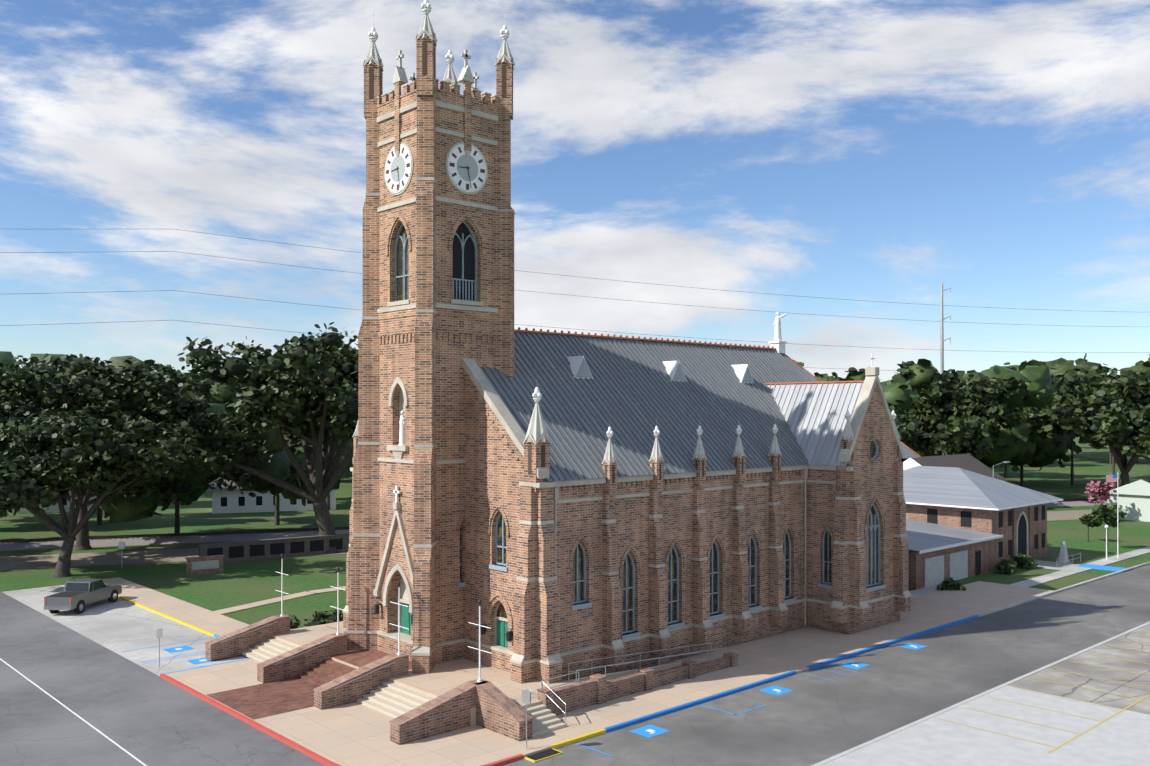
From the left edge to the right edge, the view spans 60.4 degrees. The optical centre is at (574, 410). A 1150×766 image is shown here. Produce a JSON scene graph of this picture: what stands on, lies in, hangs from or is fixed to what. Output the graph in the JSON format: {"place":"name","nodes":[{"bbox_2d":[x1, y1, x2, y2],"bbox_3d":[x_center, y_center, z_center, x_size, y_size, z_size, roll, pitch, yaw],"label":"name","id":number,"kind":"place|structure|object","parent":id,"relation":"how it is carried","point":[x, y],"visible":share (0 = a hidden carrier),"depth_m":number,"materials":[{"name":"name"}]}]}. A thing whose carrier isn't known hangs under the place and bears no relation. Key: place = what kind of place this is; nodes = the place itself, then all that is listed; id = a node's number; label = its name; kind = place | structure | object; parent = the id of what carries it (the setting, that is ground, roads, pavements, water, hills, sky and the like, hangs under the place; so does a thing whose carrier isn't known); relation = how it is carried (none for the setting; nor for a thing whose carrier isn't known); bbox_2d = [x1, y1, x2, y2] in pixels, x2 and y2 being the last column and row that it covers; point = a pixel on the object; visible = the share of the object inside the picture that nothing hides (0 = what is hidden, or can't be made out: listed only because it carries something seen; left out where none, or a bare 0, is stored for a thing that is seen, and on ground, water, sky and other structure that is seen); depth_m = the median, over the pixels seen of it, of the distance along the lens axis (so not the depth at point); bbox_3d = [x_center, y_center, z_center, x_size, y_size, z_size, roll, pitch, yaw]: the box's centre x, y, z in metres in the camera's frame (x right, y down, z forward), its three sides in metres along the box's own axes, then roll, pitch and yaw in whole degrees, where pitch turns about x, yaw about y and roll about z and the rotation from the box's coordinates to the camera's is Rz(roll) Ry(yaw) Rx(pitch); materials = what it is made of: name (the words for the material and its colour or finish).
{"place":"outdoors","nodes":[
{"label":"outdoors","id":0,"kind":"place"},
{"bbox_2d":[209,479,339,513],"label":"building","id":1,"kind":"structure","parent":0,"point":[224,500],"depth_m":148.93,"materials":[{"name":"white paint"}]},
{"bbox_2d":[0,510,1092,675],"bbox_3d":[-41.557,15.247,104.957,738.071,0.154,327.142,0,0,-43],"label":"parking lot","id":2,"kind":"structure","parent":0,"point":[131,620],"depth_m":73.53,"materials":[{"name":"concrete"}]},
{"bbox_2d":[44,579,121,613],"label":"pickup truck","id":3,"kind":"object","parent":2,"relation":"on","point":[77,595],"visible":0.98,"depth_m":75.85,"materials":[{"name":"grey metal"}]},
{"bbox_2d":[156,628,162,667],"bbox_3d":[-24.545,14.024,58.355,0.350,2.300,0.090,0,0,-43],"label":"sign post","id":4,"kind":"object","parent":2,"relation":"on","point":[159,633],"visible":1,"depth_m":58.34,"materials":[{"name":"grey metal"}]},
{"bbox_2d":[0,564,1149,765],"bbox_3d":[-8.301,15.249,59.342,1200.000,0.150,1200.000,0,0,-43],"label":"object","id":5,"kind":"structure","parent":0,"point":[69,697],"depth_m":51.86,"materials":[{"name":"concrete"}]},
{"bbox_2d":[160,591,1056,765],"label":"kerb","id":6,"kind":"structure","parent":5,"relation":"on","point":[544,755],"depth_m":50.31,"materials":[{"name":"concrete"}]},
{"bbox_2d":[577,643,926,755],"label":"road markings","id":7,"kind":"object","parent":5,"relation":"on","point":[649,731],"depth_m":53.86,"materials":[{"name":"blue paint"}]},
{"bbox_2d":[0,437,1149,672],"bbox_3d":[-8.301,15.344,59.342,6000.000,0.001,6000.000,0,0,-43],"label":"ground","id":8,"kind":"structure","parent":0,"point":[236,583],"depth_m":106.83,"materials":[{"name":"green plant"}]},
{"bbox_2d":[7,489,162,513],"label":"white building","id":9,"kind":"structure","parent":8,"relation":"on","point":[55,508],"depth_m":149.14,"materials":[{"name":"white paint"}]},
{"bbox_2d":[0,407,201,577],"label":"oak tree","id":10,"kind":"object","parent":8,"relation":"on","point":[46,460],"visible":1,"depth_m":90.29,"materials":[{"name":"green plant"}]},
{"bbox_2d":[119,542,124,547],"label":"sign post","id":11,"kind":"object","parent":8,"relation":"on","point":[121,544],"visible":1,"depth_m":94.94,"materials":[{"name":"grey metal"}]},
{"bbox_2d":[0,355,261,550],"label":"oak tree","id":12,"kind":"object","parent":8,"relation":"on","point":[130,391],"visible":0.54,"depth_m":105.51,"materials":[{"name":"green plant"}]},
{"bbox_2d":[185,555,224,574],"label":"brick monument sign","id":13,"kind":"object","parent":8,"relation":"on","point":[197,565],"visible":0.93,"depth_m":92.78,"materials":[{"name":"brick"}]},
{"bbox_2d":[118,322,357,553],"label":"oak tree","id":14,"kind":"object","parent":8,"relation":"on","point":[297,391],"visible":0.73,"depth_m":101.12,"materials":[{"name":"green plant"}]},
{"bbox_2d":[197,533,348,561],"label":"memorial wall","id":15,"kind":"structure","parent":8,"relation":"on","point":[268,548],"depth_m":102.84,"materials":[{"name":"stone"}]},
{"bbox_2d":[289,615,299,629],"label":"shrub","id":16,"kind":"object","parent":8,"relation":"on","point":[293,623],"visible":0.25,"depth_m":67.80,"materials":[{"name":"green plant"}]},
{"bbox_2d":[304,608,342,626],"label":"shrub","id":17,"kind":"object","parent":8,"relation":"on","point":[321,617],"visible":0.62,"depth_m":67.29,"materials":[{"name":"green plant"}]},
{"bbox_2d":[2,383,910,532],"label":"tree belt","id":18,"kind":"object","parent":8,"relation":"on","point":[277,464],"visible":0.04,"depth_m":121.10,"materials":[{"name":"green plant"}]},
{"bbox_2d":[0,499,1106,550],"bbox_3d":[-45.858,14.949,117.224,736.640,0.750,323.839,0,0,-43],"label":"road","id":19,"kind":"structure","parent":8,"relation":"on","point":[103,541],"depth_m":115.56,"materials":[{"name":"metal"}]},
{"bbox_2d":[0,351,1139,486],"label":"tree belt","id":20,"kind":"object","parent":8,"relation":"on","point":[1018,446],"visible":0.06,"depth_m":192.10,"materials":[{"name":"green plant"}]},
{"bbox_2d":[153,354,1149,462],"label":"tree belt","id":21,"kind":"object","parent":8,"relation":"on","point":[855,374],"depth_m":313.80,"materials":[{"name":"green plant"}]},
{"bbox_2d":[833,376,928,450],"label":"oak tree","id":22,"kind":"object","parent":8,"relation":"on","point":[909,433],"visible":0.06,"depth_m":149.25,"materials":[{"name":"green plant"}]},
{"bbox_2d":[940,278,950,373],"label":"transmission pole","id":23,"kind":"object","parent":8,"relation":"on","point":[942,340],"visible":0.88,"depth_m":218.05,"materials":[{"name":"metal"}]},
{"bbox_2d":[0,229,1149,372],"bbox_3d":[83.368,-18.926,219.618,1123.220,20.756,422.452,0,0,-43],"label":"power lines","id":24,"kind":"object","parent":23,"relation":"attached to","point":[542,292],"visible":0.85,"depth_m":185.52,"materials":[{"name":"grey metal"}]},
{"bbox_2d":[903,454,1005,479],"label":"house","id":25,"kind":"structure","parent":8,"relation":"on","point":[968,462],"depth_m":138.81,"materials":[{"name":"white paint"}]},
{"bbox_2d":[906,519,1002,589],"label":"garage","id":26,"kind":"structure","parent":8,"relation":"on","point":[938,554],"depth_m":89.92,"materials":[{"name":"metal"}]},
{"bbox_2d":[888,377,1029,459],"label":"oak tree","id":27,"kind":"object","parent":8,"relation":"on","point":[960,421],"visible":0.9,"depth_m":157.21,"materials":[{"name":"green plant"}]},
{"bbox_2d":[903,466,1062,563],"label":"rectory","id":28,"kind":"structure","parent":8,"relation":"on","point":[1014,515],"depth_m":99.96,"materials":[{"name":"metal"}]},
{"bbox_2d":[920,369,1073,439],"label":"oak tree","id":29,"kind":"object","parent":8,"relation":"on","point":[1034,420],"visible":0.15,"depth_m":180.91,"materials":[{"name":"green plant"}]},
{"bbox_2d":[993,461,1009,477],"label":"street light","id":30,"kind":"object","parent":8,"relation":"on","point":[999,463],"visible":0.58,"depth_m":123.99,"materials":[{"name":"grey metal"}]},
{"bbox_2d":[994,559,1016,574],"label":"shrub","id":31,"kind":"object","parent":8,"relation":"on","point":[1004,566],"visible":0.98,"depth_m":92.72,"materials":[{"name":"green plant"}]},
{"bbox_2d":[1010,552,1037,568],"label":"shrub","id":32,"kind":"object","parent":8,"relation":"on","point":[1022,561],"visible":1,"depth_m":95.81,"materials":[{"name":"green plant"}]},
{"bbox_2d":[1079,514,1102,541],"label":"young tree","id":33,"kind":"object","parent":8,"relation":"on","point":[1087,520],"visible":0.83,"depth_m":114.93,"materials":[{"name":"green plant"}]},
{"bbox_2d":[1046,366,1149,486],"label":"oak tree","id":34,"kind":"object","parent":8,"relation":"on","point":[1085,397],"visible":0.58,"depth_m":155.12,"materials":[{"name":"green plant"}]},
{"bbox_2d":[1084,481,1116,503],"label":"crape myrtle","id":35,"kind":"object","parent":8,"relation":"on","point":[1098,492],"visible":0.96,"depth_m":135.68,"materials":[{"name":"pink plant"}]},
{"bbox_2d":[1091,502,1126,549],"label":"young tree","id":36,"kind":"object","parent":8,"relation":"on","point":[1105,513],"visible":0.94,"depth_m":108.74,"materials":[{"name":"green plant"}]},
{"bbox_2d":[1088,403,1149,461],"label":"oak tree","id":37,"kind":"object","parent":8,"relation":"on","point":[1126,430],"visible":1,"depth_m":134.64,"materials":[{"name":"green plant"}]},
{"bbox_2d":[1107,478,1149,521],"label":"house","id":38,"kind":"structure","parent":8,"relation":"on","point":[1133,501],"depth_m":137.50,"materials":[{"name":"grey paint"}]},
{"bbox_2d":[0,0,1149,382],"label":"sky","id":39,"kind":"structure","parent":0,"point":[884,152],"materials":[{"name":"blue"}]},
{"bbox_2d":[166,581,1052,765],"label":"sidewalk","id":40,"kind":"structure","parent":0,"point":[354,734],"depth_m":52.63,"materials":[{"name":"beige concrete"}]},
{"bbox_2d":[207,621,712,736],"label":"terrace","id":41,"kind":"structure","parent":40,"relation":"on","point":[395,697],"depth_m":52.80,"materials":[{"name":"concrete"}]},
{"bbox_2d":[205,614,738,744],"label":"brick retaining walls","id":42,"kind":"structure","parent":40,"relation":"on","point":[499,711],"depth_m":51.30,"materials":[{"name":"brick"}]},
{"bbox_2d":[276,554,288,615],"bbox_3d":[-18.916,11.254,63.830,0.260,4.040,1.900,0,0,-43],"label":"mast cross","id":43,"kind":"object","parent":42,"relation":"on","point":[282,592],"visible":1,"depth_m":63.80,"materials":[{"name":"white paint"}]},
{"bbox_2d":[330,567,345,634],"bbox_3d":[-14.029,11.254,58.542,0.260,4.040,1.900,0,0,-43],"label":"mast cross","id":44,"kind":"object","parent":42,"relation":"on","point":[338,608],"visible":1,"depth_m":58.51,"materials":[{"name":"white paint"}]},
{"bbox_2d":[389,581,408,654],"bbox_3d":[-9.550,11.254,53.695,0.260,4.040,1.900,0,0,-43],"label":"mast cross","id":45,"kind":"object","parent":42,"relation":"on","point":[398,625],"visible":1,"depth_m":53.66,"materials":[{"name":"white paint"}]},
{"bbox_2d":[468,599,491,681],"bbox_3d":[-4.663,11.254,48.407,0.260,4.040,1.900,0,0,-43],"label":"mast cross","id":46,"kind":"object","parent":42,"relation":"on","point":[479,601],"visible":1,"depth_m":48.37,"materials":[{"name":"white paint"}]},
{"bbox_2d":[221,621,729,723],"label":"railings","id":47,"kind":"object","parent":40,"relation":"on","point":[614,664],"visible":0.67,"depth_m":54.58,"materials":[{"name":"grey metal"}]},
{"bbox_2d":[522,689,530,748],"bbox_3d":[-2.171,13.824,44.310,0.450,2.700,0.090,0,0,33],"label":"sign post","id":48,"kind":"object","parent":40,"relation":"on","point":[526,696],"visible":1,"depth_m":44.28,"materials":[{"name":"grey metal"}]},
{"bbox_2d":[343,0,920,683],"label":"church","id":49,"kind":"structure","parent":40,"relation":"on","point":[555,502],"depth_m":58.55,"materials":[{"name":"brick"}]},
{"bbox_2d":[811,621,1149,765],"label":"parking lot pavement","id":50,"kind":"structure","parent":0,"point":[1089,706],"depth_m":48.05,"materials":[{"name":"concrete"}]},
{"bbox_2d":[909,546,1149,597],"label":"side pavement","id":51,"kind":"structure","parent":0,"point":[1067,569],"depth_m":94.84,"materials":[{"name":"concrete"}]},
{"bbox_2d":[937,577,965,590],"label":"shrub","id":52,"kind":"object","parent":51,"relation":"on","point":[951,584],"visible":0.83,"depth_m":83.58,"materials":[{"name":"green plant"}]},
{"bbox_2d":[1057,541,1071,563],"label":"stone monument","id":53,"kind":"object","parent":51,"relation":"on","point":[1063,551],"visible":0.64,"depth_m":99.09,"materials":[{"name":"stone"}]},
{"bbox_2d":[1056,553,1080,567],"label":"railing","id":54,"kind":"object","parent":51,"relation":"on","point":[1068,560],"visible":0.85,"depth_m":97.58,"materials":[{"name":"grey metal"}]},
{"bbox_2d":[1105,525,1108,559],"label":"lamp post","id":55,"kind":"object","parent":51,"relation":"on","point":[1106,526],"visible":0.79,"depth_m":100.98,"materials":[{"name":"white metal"}]},
{"bbox_2d":[1106,471,1118,558],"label":"flagpole","id":56,"kind":"object","parent":51,"relation":"on","point":[1112,478],"visible":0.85,"depth_m":101.80,"materials":[{"name":"silver metal"}]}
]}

